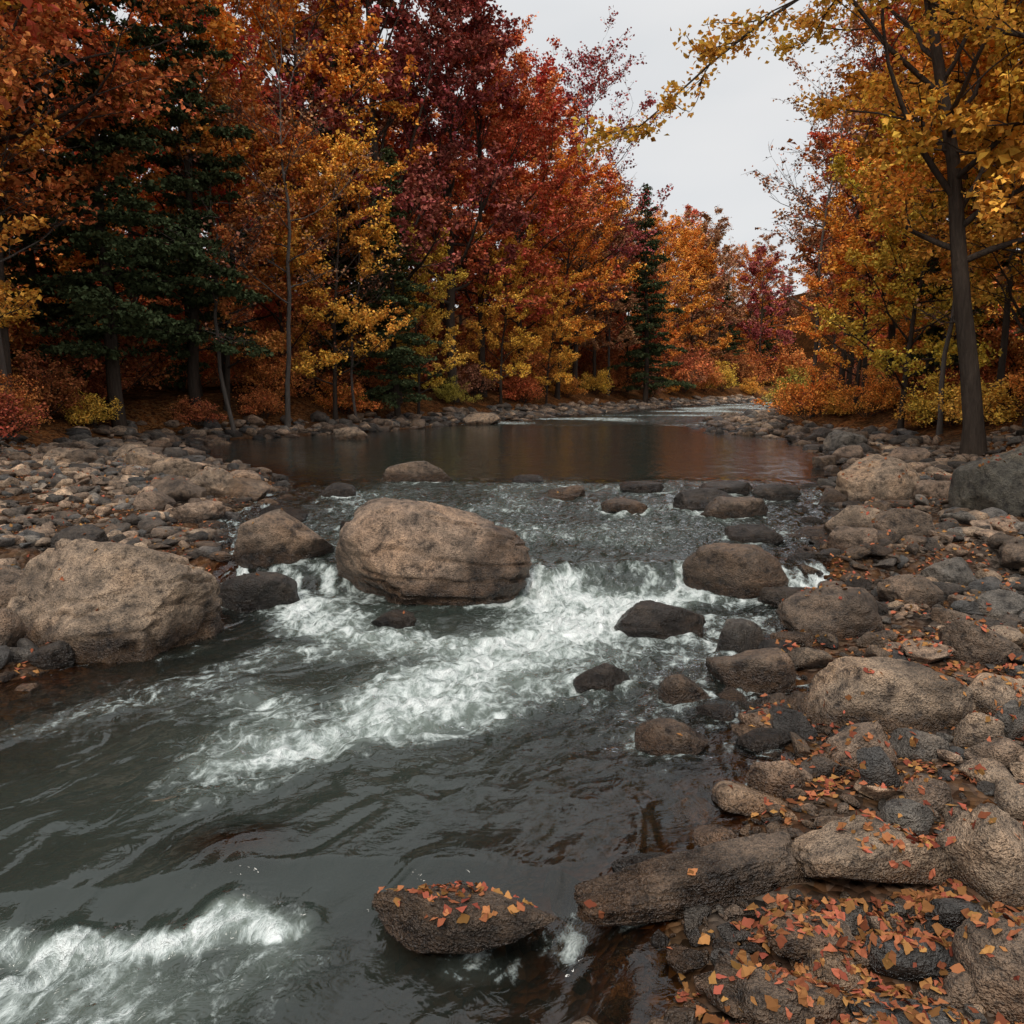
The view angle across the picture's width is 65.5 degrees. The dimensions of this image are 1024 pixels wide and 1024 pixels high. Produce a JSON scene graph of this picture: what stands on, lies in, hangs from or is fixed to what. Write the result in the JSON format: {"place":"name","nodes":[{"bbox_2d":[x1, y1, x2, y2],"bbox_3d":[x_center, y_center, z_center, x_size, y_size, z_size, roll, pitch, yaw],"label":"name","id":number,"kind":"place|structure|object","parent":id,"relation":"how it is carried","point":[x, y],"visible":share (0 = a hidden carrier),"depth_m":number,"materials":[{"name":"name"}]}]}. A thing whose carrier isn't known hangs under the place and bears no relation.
{"place":"outdoors","nodes":[
{"label":"outdoors","id":0,"kind":"place"},
{"bbox_2d":[0,402,841,1023],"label":"river water","id":1,"kind":"structure","parent":0,"point":[344,742],"depth_m":4.92,"materials":[{"name":"liquid"}]},
{"bbox_2d":[183,822,283,856],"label":"river boulder","id":2,"kind":"object","parent":1,"relation":"in","point":[230,840],"visible":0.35,"depth_m":3.96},
{"bbox_2d":[381,461,452,481],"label":"river boulder","id":3,"kind":"object","parent":1,"relation":"in","point":[419,471],"visible":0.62,"depth_m":14.83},
{"bbox_2d":[372,884,556,953],"bbox_3d":[-0.213,1.760,3.468,0.814,0.232,0.334,0,9,0],"label":"river boulder","id":4,"kind":"object","parent":1,"relation":"in","point":[407,924],"visible":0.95,"depth_m":3.36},
{"bbox_2d":[573,662,629,697],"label":"river boulder","id":5,"kind":"object","parent":1,"relation":"in","point":[606,676],"visible":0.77,"depth_m":5.83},
{"bbox_2d":[614,600,705,650],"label":"river boulder","id":6,"kind":"object","parent":1,"relation":"in","point":[651,619],"visible":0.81,"depth_m":6.99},
{"bbox_2d":[700,496,767,518],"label":"river boulder","id":7,"kind":"object","parent":1,"relation":"in","point":[721,507],"visible":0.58,"depth_m":11.17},
{"bbox_2d":[0,241,1023,1023],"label":"ground","id":8,"kind":"structure","parent":0,"point":[588,827],"depth_m":4.81,"materials":[{"name":"soil"}]},
{"bbox_2d":[0,390,52,441],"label":"autumn shrub","id":9,"kind":"object","parent":8,"relation":"on","point":[7,411],"visible":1,"depth_m":17.89,"materials":[{"name":"red plant"}]},
{"bbox_2d":[0,0,60,342],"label":"autumn maple tree","id":10,"kind":"object","parent":8,"relation":"on","point":[30,145],"visible":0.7,"depth_m":17.48,"materials":[{"name":"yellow plant"}]},
{"bbox_2d":[0,70,84,214],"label":"autumn maple tree","id":11,"kind":"object","parent":8,"relation":"on","point":[12,182],"visible":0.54,"depth_m":20.88,"materials":[{"name":"orange plant"}]},
{"bbox_2d":[10,347,90,420],"bbox_3d":[-13.832,-3.587,22.620,3.821,2.187,2.762,2,10,16],"label":"autumn shrub","id":12,"kind":"object","parent":8,"relation":"on","point":[52,381],"visible":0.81,"depth_m":22.34,"materials":[{"name":"red plant"}]},
{"bbox_2d":[27,640,74,669],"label":"river boulder","id":13,"kind":"object","parent":8,"relation":"on","point":[57,654],"visible":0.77,"depth_m":6.21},
{"bbox_2d":[0,0,111,428],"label":"maple tree","id":14,"kind":"object","parent":8,"relation":"on","point":[2,357],"visible":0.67,"depth_m":19.12,"materials":[{"name":"plant"}]},
{"bbox_2d":[0,0,118,99],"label":"autumn maple tree","id":15,"kind":"object","parent":8,"relation":"on","point":[62,19],"visible":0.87,"depth_m":14.75,"materials":[{"name":"orange plant"}]},
{"bbox_2d":[58,390,123,427],"bbox_3d":[-12.599,-3.068,23.716,1.998,1.293,1.940,0,9,29],"label":"autumn shrub","id":16,"kind":"object","parent":8,"relation":"on","point":[95,406],"visible":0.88,"depth_m":23.56,"materials":[{"name":"yellow plant"}]},
{"bbox_2d":[0,0,219,275],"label":"autumn maple tree","id":17,"kind":"object","parent":8,"relation":"on","point":[114,161],"visible":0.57,"depth_m":22.11,"materials":[{"name":"orange plant"}]},
{"bbox_2d":[6,538,224,675],"bbox_3d":[-3.462,0.980,6.931,1.763,1.503,1.289,0,9,0],"label":"river boulder","id":18,"kind":"object","parent":8,"relation":"on","point":[154,607],"visible":0.72,"depth_m":6.58,"materials":[{"name":"stone"}]},
{"bbox_2d":[0,0,231,422],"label":"autumn maple tree","id":19,"kind":"object","parent":8,"relation":"on","point":[122,63],"visible":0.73,"depth_m":20.45,"materials":[{"name":"orange plant"}]},
{"bbox_2d":[0,0,244,427],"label":"hemlock tree","id":20,"kind":"object","parent":8,"relation":"on","point":[91,294],"visible":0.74,"depth_m":23.33,"materials":[{"name":"green plant"}]},
{"bbox_2d":[0,434,321,706],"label":"cobble bed","id":21,"kind":"object","parent":8,"relation":"on","point":[123,484],"visible":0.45,"depth_m":10.65,"materials":[{"name":"stone"}]},
{"bbox_2d":[25,0,322,395],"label":"autumn maple tree","id":22,"kind":"object","parent":8,"relation":"on","point":[227,31],"visible":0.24,"depth_m":26.94,"materials":[{"name":"orange plant"}]},
{"bbox_2d":[86,0,275,416],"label":"hemlock tree","id":23,"kind":"object","parent":8,"relation":"on","point":[176,184],"visible":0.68,"depth_m":25.72,"materials":[{"name":"green plant"}]},
{"bbox_2d":[118,23,282,430],"bbox_3d":[-9.567,-8.758,25.962,5.291,13.434,5.863,-4,10,-26],"label":"bare tree","id":24,"kind":"object","parent":8,"relation":"on","point":[223,387],"visible":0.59,"depth_m":26.15,"materials":[{"name":"plant"}]},
{"bbox_2d":[136,48,334,410],"bbox_3d":[-10.302,-9.755,28.376,6.562,12.870,6.641,8,8,39],"label":"autumn maple tree","id":25,"kind":"object","parent":8,"relation":"on","point":[225,306],"visible":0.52,"depth_m":27.51,"materials":[{"name":"orange plant"}]},
{"bbox_2d":[218,571,299,627],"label":"river boulder","id":26,"kind":"object","parent":8,"relation":"on","point":[247,593],"visible":0.84,"depth_m":7.76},
{"bbox_2d":[232,348,314,399],"bbox_3d":[-9.418,-5.394,31.177,3.036,2.405,4.201,-2,6,-6],"label":"autumn shrub","id":27,"kind":"object","parent":8,"relation":"on","point":[264,368],"visible":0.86,"depth_m":30.26,"materials":[{"name":"orange plant"}]},
{"bbox_2d":[201,92,350,395],"bbox_3d":[-8.836,-9.832,30.929,5.742,11.261,5.810,5,13,22],"label":"autumn maple tree","id":28,"kind":"object","parent":8,"relation":"on","point":[318,150],"visible":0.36,"depth_m":30.13,"materials":[{"name":"orange plant"}]},
{"bbox_2d":[230,509,334,577],"bbox_3d":[-2.590,0.394,9.105,1.094,0.903,0.922,0,9,0],"label":"river boulder","id":29,"kind":"object","parent":8,"relation":"on","point":[272,538],"visible":0.81,"depth_m":8.72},
{"bbox_2d":[191,0,375,427],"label":"bare tree","id":30,"kind":"object","parent":8,"relation":"on","point":[287,423],"visible":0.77,"depth_m":27.33,"materials":[{"name":"plant"}]},
{"bbox_2d":[166,0,437,394],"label":"autumn maple tree","id":31,"kind":"object","parent":8,"relation":"on","point":[341,78],"visible":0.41,"depth_m":31.85,"materials":[{"name":"orange plant"}]},
{"bbox_2d":[249,106,417,419],"bbox_3d":[-6.583,-9.040,30.578,5.906,11.583,5.977,0,11,-5],"label":"autumn maple tree","id":32,"kind":"object","parent":8,"relation":"on","point":[340,313],"visible":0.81,"depth_m":29.94,"materials":[{"name":"yellow plant"}]},
{"bbox_2d":[306,373,382,414],"bbox_3d":[-6.830,-4.777,32.691,2.804,1.814,2.723,-7,11,-40],"label":"autumn shrub","id":33,"kind":"object","parent":8,"relation":"on","point":[346,402],"visible":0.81,"depth_m":32.38,"materials":[{"name":"orange plant"}]},
{"bbox_2d":[291,33,407,386],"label":"hemlock tree","id":34,"kind":"object","parent":8,"relation":"on","point":[343,336],"visible":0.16,"depth_m":36.17,"materials":[{"name":"green plant"}]},
{"bbox_2d":[305,138,420,416],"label":"maple tree","id":35,"kind":"object","parent":8,"relation":"on","point":[352,356],"visible":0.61,"depth_m":31.77,"materials":[{"name":"plant"}]},
{"bbox_2d":[251,0,502,402],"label":"autumn maple tree","id":36,"kind":"object","parent":8,"relation":"on","point":[416,189],"visible":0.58,"depth_m":33.43,"materials":[{"name":"red plant"}]},
{"bbox_2d":[345,145,442,416],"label":"hemlock tree","id":37,"kind":"object","parent":8,"relation":"on","point":[400,355],"visible":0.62,"depth_m":33.09,"materials":[{"name":"green plant"}]},
{"bbox_2d":[365,220,472,413],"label":"autumn maple tree","id":38,"kind":"object","parent":8,"relation":"on","point":[423,277],"visible":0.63,"depth_m":35.13,"materials":[{"name":"yellow plant"}]},
{"bbox_2d":[335,498,532,605],"bbox_3d":[-0.829,0.490,8.492,2.083,1.278,1.446,0,9,0],"label":"river boulder","id":39,"kind":"object","parent":8,"relation":"on","point":[406,552],"visible":0.85,"depth_m":7.98,"materials":[{"name":"stone"}]},
{"bbox_2d":[351,0,542,402],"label":"autumn maple tree","id":40,"kind":"object","parent":8,"relation":"on","point":[479,22],"visible":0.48,"depth_m":37.04,"materials":[{"name":"red plant"}]},
{"bbox_2d":[389,12,565,396],"bbox_3d":[-2.187,-15.541,41.346,9.973,19.517,9.740,8,14,34],"label":"autumn maple tree","id":41,"kind":"object","parent":8,"relation":"on","point":[497,131],"visible":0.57,"depth_m":39.78,"materials":[{"name":"red plant"}]},
{"bbox_2d":[456,225,542,403],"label":"autumn maple tree","id":42,"kind":"object","parent":8,"relation":"on","point":[517,342],"visible":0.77,"depth_m":41.21,"materials":[{"name":"yellow plant"}]},
{"bbox_2d":[53,394,960,458],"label":"cobble bed","id":43,"kind":"object","parent":8,"relation":"on","point":[809,434],"visible":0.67,"depth_m":27.88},
{"bbox_2d":[0,0,1023,398],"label":"distant forest","id":44,"kind":"object","parent":8,"relation":"on","point":[34,264],"visible":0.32,"depth_m":41.83,"materials":[{"name":"orange plant"}]},
{"bbox_2d":[0,447,1023,1023],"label":"fallen leaves","id":45,"kind":"object","parent":8,"relation":"on","point":[910,897],"visible":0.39,"depth_m":3.28,"materials":[{"name":"orange plant"}]},
{"bbox_2d":[455,28,625,396],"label":"autumn maple tree","id":46,"kind":"object","parent":8,"relation":"on","point":[559,178],"visible":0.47,"depth_m":42.79,"materials":[{"name":"red plant"}]},
{"bbox_2d":[521,270,579,403],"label":"autumn maple tree","id":47,"kind":"object","parent":8,"relation":"on","point":[553,324],"visible":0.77,"depth_m":45.50,"materials":[{"name":"yellow plant"}]},
{"bbox_2d":[501,128,647,399],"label":"autumn maple tree","id":48,"kind":"object","parent":8,"relation":"on","point":[583,248],"visible":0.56,"depth_m":48.08,"materials":[{"name":"red plant"}]},
{"bbox_2d":[499,5,677,387],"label":"autumn maple tree","id":49,"kind":"object","parent":8,"relation":"on","point":[591,62],"visible":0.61,"depth_m":50.38,"materials":[{"name":"red plant"}]},
{"bbox_2d":[542,180,641,388],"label":"autumn maple tree","id":50,"kind":"object","parent":8,"relation":"on","point":[628,334],"visible":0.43,"depth_m":54.21,"materials":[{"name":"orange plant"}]},
{"bbox_2d":[607,183,696,402],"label":"hemlock tree","id":51,"kind":"object","parent":8,"relation":"on","point":[646,327],"visible":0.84,"depth_m":55.66,"materials":[{"name":"green plant"}]},
{"bbox_2d":[619,209,711,361],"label":"autumn maple tree","id":52,"kind":"object","parent":8,"relation":"on","point":[680,244],"visible":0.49,"depth_m":66.47,"materials":[{"name":"orange plant"}]},
{"bbox_2d":[634,718,708,763],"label":"river boulder","id":53,"kind":"object","parent":8,"relation":"on","point":[656,737],"visible":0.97,"depth_m":4.82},
{"bbox_2d":[657,674,711,717],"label":"river boulder","id":54,"kind":"object","parent":8,"relation":"on","point":[675,689],"visible":0.93,"depth_m":5.53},
{"bbox_2d":[573,831,811,926],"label":"stone slab","id":55,"kind":"structure","parent":8,"relation":"on","point":[662,888],"depth_m":3.45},
{"bbox_2d":[659,223,731,356],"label":"autumn maple tree","id":56,"kind":"object","parent":8,"relation":"on","point":[700,264],"visible":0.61,"depth_m":72.53,"materials":[{"name":"orange plant"}]},
{"bbox_2d":[682,542,788,613],"bbox_3d":[2.336,0.696,8.430,1.052,0.711,0.810,0,9,0],"label":"river boulder","id":57,"kind":"object","parent":8,"relation":"on","point":[738,571],"visible":0.9,"depth_m":8.18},
{"bbox_2d":[714,618,764,656],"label":"river boulder","id":58,"kind":"object","parent":8,"relation":"on","point":[739,635],"visible":0.72,"depth_m":6.59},
{"bbox_2d":[715,241,780,382],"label":"autumn maple tree","id":59,"kind":"object","parent":8,"relation":"on","point":[742,286],"visible":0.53,"depth_m":89.81,"materials":[{"name":"red plant"}]},
{"bbox_2d":[705,647,796,699],"bbox_3d":[1.795,1.238,5.957,0.650,0.419,0.432,0,9,0],"label":"river boulder","id":60,"kind":"object","parent":8,"relation":"on","point":[762,671],"visible":0.75,"depth_m":5.81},
{"bbox_2d":[686,422,829,549],"bbox_3d":[4.490,-1.473,21.847,5.915,1.087,25.878,2,9,13],"label":"cobble bed","id":61,"kind":"object","parent":8,"relation":"on","point":[808,530],"visible":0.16,"depth_m":11.71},
{"bbox_2d":[724,524,782,550],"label":"river boulder","id":62,"kind":"object","parent":61,"relation":"on","point":[752,533],"visible":0.78,"depth_m":9.72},
{"bbox_2d":[735,727,791,757],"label":"river boulder","id":63,"kind":"object","parent":8,"relation":"on","point":[760,741],"visible":0.76,"depth_m":4.82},
{"bbox_2d":[746,760,801,798],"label":"river boulder","id":64,"kind":"object","parent":8,"relation":"on","point":[777,778],"visible":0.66,"depth_m":4.29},
{"bbox_2d":[537,520,1023,1023],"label":"cobble bed","id":65,"kind":"object","parent":8,"relation":"on","point":[996,758],"visible":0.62,"depth_m":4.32,"materials":[{"name":"stone"}]},
{"bbox_2d":[734,965,847,1023],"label":"stone slab","id":66,"kind":"structure","parent":8,"relation":"on","point":[757,985],"depth_m":2.79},
{"bbox_2d":[572,0,1023,161],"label":"overhanging maple tree","id":67,"kind":"object","parent":8,"relation":"on","point":[975,16],"visible":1,"depth_m":11.29,"materials":[{"name":"yellow plant"}]},
{"bbox_2d":[751,363,853,419],"bbox_3d":[11.148,-4.552,30.366,4.022,2.302,2.906,7,9,29],"label":"autumn shrub","id":68,"kind":"object","parent":8,"relation":"on","point":[816,390],"visible":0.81,"depth_m":30.05,"materials":[{"name":"orange plant"}]},
{"bbox_2d":[763,912,855,962],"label":"stone slab","id":69,"kind":"structure","parent":8,"relation":"on","point":[794,948],"depth_m":3.08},
{"bbox_2d":[742,39,909,417],"bbox_3d":[11.888,-10.503,29.861,5.262,14.600,6.201,6,11,34],"label":"bare tree","id":70,"kind":"object","parent":8,"relation":"on","point":[818,272],"visible":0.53,"depth_m":29.77,"materials":[{"name":"plant"}]},
{"bbox_2d":[775,584,883,638],"bbox_3d":[2.789,0.960,7.044,0.897,0.588,0.655,-2,9,-14],"label":"river boulder","id":71,"kind":"object","parent":8,"relation":"on","point":[852,613],"visible":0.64,"depth_m":6.82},
{"bbox_2d":[752,0,957,394],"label":"autumn maple tree","id":72,"kind":"object","parent":8,"relation":"on","point":[869,34],"visible":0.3,"depth_m":31.64,"materials":[{"name":"orange plant"}]},
{"bbox_2d":[823,721,896,772],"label":"river boulder","id":73,"kind":"object","parent":8,"relation":"on","point":[858,740],"visible":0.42,"depth_m":4.53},
{"bbox_2d":[784,114,938,389],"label":"autumn maple tree","id":74,"kind":"object","parent":8,"relation":"on","point":[849,369],"visible":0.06,"depth_m":42.53,"materials":[{"name":"orange plant"}]},
{"bbox_2d":[787,136,938,409],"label":"autumn maple tree","id":75,"kind":"object","parent":8,"relation":"on","point":[836,227],"visible":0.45,"depth_m":28.43,"materials":[{"name":"orange plant"}]},
{"bbox_2d":[817,366,913,417],"bbox_3d":[12.291,-4.185,27.955,3.243,1.856,2.344,8,11,37],"label":"autumn shrub","id":76,"kind":"object","parent":8,"relation":"on","point":[874,391],"visible":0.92,"depth_m":27.63,"materials":[{"name":"orange plant"}]},
{"bbox_2d":[784,2,955,394],"bbox_3d":[15.734,-12.597,32.607,8.311,16.264,8.117,-12,15,-35],"label":"autumn maple tree","id":77,"kind":"object","parent":8,"relation":"on","point":[891,328],"visible":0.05,"depth_m":32.44,"materials":[{"name":"orange plant"}]},
{"bbox_2d":[790,815,951,884],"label":"stone slab","id":78,"kind":"structure","parent":8,"relation":"on","point":[828,851],"depth_m":3.45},
{"bbox_2d":[835,454,919,501],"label":"river boulder","id":79,"kind":"object","parent":8,"relation":"on","point":[884,481],"visible":0.66,"depth_m":12.15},
{"bbox_2d":[856,746,902,789],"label":"boulder","id":80,"kind":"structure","parent":8,"relation":"on","point":[879,770],"depth_m":4.17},
{"bbox_2d":[798,656,972,733],"bbox_3d":[2.427,1.261,5.203,1.034,0.575,0.616,0,9,0],"label":"river boulder","id":81,"kind":"object","parent":8,"relation":"on","point":[900,693],"visible":0.69,"depth_m":4.99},
{"bbox_2d":[768,425,1023,563],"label":"cobble bed","id":82,"kind":"object","parent":8,"relation":"on","point":[945,464],"visible":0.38,"depth_m":11.83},
{"bbox_2d":[773,0,1023,455],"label":"autumn maple tree","id":83,"kind":"object","parent":8,"relation":"on","point":[973,438],"visible":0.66,"depth_m":17.12,"materials":[{"name":"yellow plant"}]},
{"bbox_2d":[868,508,935,543],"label":"river boulder","id":84,"kind":"object","parent":8,"relation":"on","point":[901,522],"visible":0.49,"depth_m":9.38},
{"bbox_2d":[880,798,933,835],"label":"river boulder","id":85,"kind":"object","parent":8,"relation":"on","point":[917,818],"visible":0.56,"depth_m":3.82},
{"bbox_2d":[860,934,953,981],"bbox_3d":[1.513,1.697,3.035,0.314,0.152,0.174,0,9,0],"label":"stone slab","id":86,"kind":"object","parent":8,"relation":"on","point":[902,969],"depth_m":2.98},
{"bbox_2d":[876,574,944,607],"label":"river boulder","id":87,"kind":"object","parent":8,"relation":"on","point":[904,590],"visible":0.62,"depth_m":7.54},
{"bbox_2d":[806,68,1019,429],"bbox_3d":[12.475,-7.865,24.304,5.906,11.583,5.977,0,5,-44],"label":"autumn maple tree","id":88,"kind":"object","parent":8,"relation":"on","point":[885,256],"visible":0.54,"depth_m":23.88,"materials":[{"name":"orange plant"}]},
{"bbox_2d":[821,2,1023,400],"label":"autumn maple tree","id":89,"kind":"object","parent":8,"relation":"on","point":[862,268],"visible":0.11,"depth_m":26.08,"materials":[{"name":"yellow plant"}]},
{"bbox_2d":[830,2,1023,202],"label":"autumn maple tree","id":90,"kind":"object","parent":8,"relation":"on","point":[852,78],"visible":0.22,"depth_m":19.79,"materials":[{"name":"yellow plant"}]},
{"bbox_2d":[851,8,1023,231],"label":"autumn maple tree","id":91,"kind":"object","parent":8,"relation":"on","point":[986,119],"visible":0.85,"depth_m":15.53,"materials":[{"name":"yellow plant"}]},
{"bbox_2d":[901,367,989,425],"bbox_3d":[12.576,-3.201,22.430,2.669,1.727,2.592,1,12,-1],"label":"autumn shrub","id":92,"kind":"object","parent":8,"relation":"on","point":[930,411],"visible":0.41,"depth_m":22.66,"materials":[{"name":"yellow plant"}]},
{"bbox_2d":[921,557,976,585],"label":"river boulder","id":93,"kind":"object","parent":8,"relation":"on","point":[955,570],"visible":0.44,"depth_m":8.08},
{"bbox_2d":[879,42,1023,384],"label":"maple tree","id":94,"kind":"object","parent":8,"relation":"on","point":[934,330],"visible":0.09,"depth_m":30.39,"materials":[{"name":"yellow plant"}]},
{"bbox_2d":[879,21,1023,435],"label":"bare tree","id":95,"kind":"object","parent":8,"relation":"on","point":[939,429],"visible":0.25,"depth_m":21.65,"materials":[{"name":"plant"}]},
{"bbox_2d":[925,898,984,931],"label":"stone slab","id":96,"kind":"structure","parent":8,"relation":"on","point":[951,916],"depth_m":3.22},
{"bbox_2d":[942,970,980,1009],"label":"river boulder","id":97,"kind":"object","parent":8,"relation":"on","point":[959,988],"visible":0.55,"depth_m":2.84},
{"bbox_2d":[899,0,1023,426],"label":"autumn maple tree","id":98,"kind":"object","parent":8,"relation":"on","point":[978,241],"visible":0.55,"depth_m":19.30,"materials":[{"name":"yellow plant"}]},
{"bbox_2d":[927,375,1023,425],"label":"autumn shrub","id":99,"kind":"object","parent":8,"relation":"on","point":[1002,414],"visible":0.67,"depth_m":20.54,"materials":[{"name":"yellow plant"}]},
{"bbox_2d":[951,712,1004,748],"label":"river boulder","id":100,"kind":"object","parent":8,"relation":"on","point":[972,729],"visible":0.66,"depth_m":4.68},
{"bbox_2d":[934,802,1023,905],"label":"river boulder","id":101,"kind":"object","parent":8,"relation":"on","point":[985,858],"visible":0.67,"depth_m":3.35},
{"bbox_2d":[938,618,1021,664],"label":"river boulder","id":102,"kind":"object","parent":8,"relation":"on","point":[968,640],"visible":0.61,"depth_m":5.97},
{"bbox_2d":[948,445,1023,516],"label":"river boulder","id":103,"kind":"object","parent":8,"relation":"on","point":[999,484],"visible":0.59,"depth_m":10.32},
{"bbox_2d":[951,911,1023,1023],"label":"river boulder","id":104,"kind":"object","parent":8,"relation":"on","point":[998,988],"visible":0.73,"depth_m":2.81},
{"bbox_2d":[968,672,1023,713],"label":"river boulder","id":105,"kind":"object","parent":8,"relation":"on","point":[988,692],"visible":0.49,"depth_m":5.20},
{"bbox_2d":[974,589,1023,618],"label":"river boulder","id":106,"kind":"object","parent":8,"relation":"on","point":[1002,602],"visible":0.48,"depth_m":6.94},
{"bbox_2d":[39,0,1022,313],"label":"sky","id":107,"kind":"structure","parent":0,"point":[705,156],"materials":[{"name":"white"}]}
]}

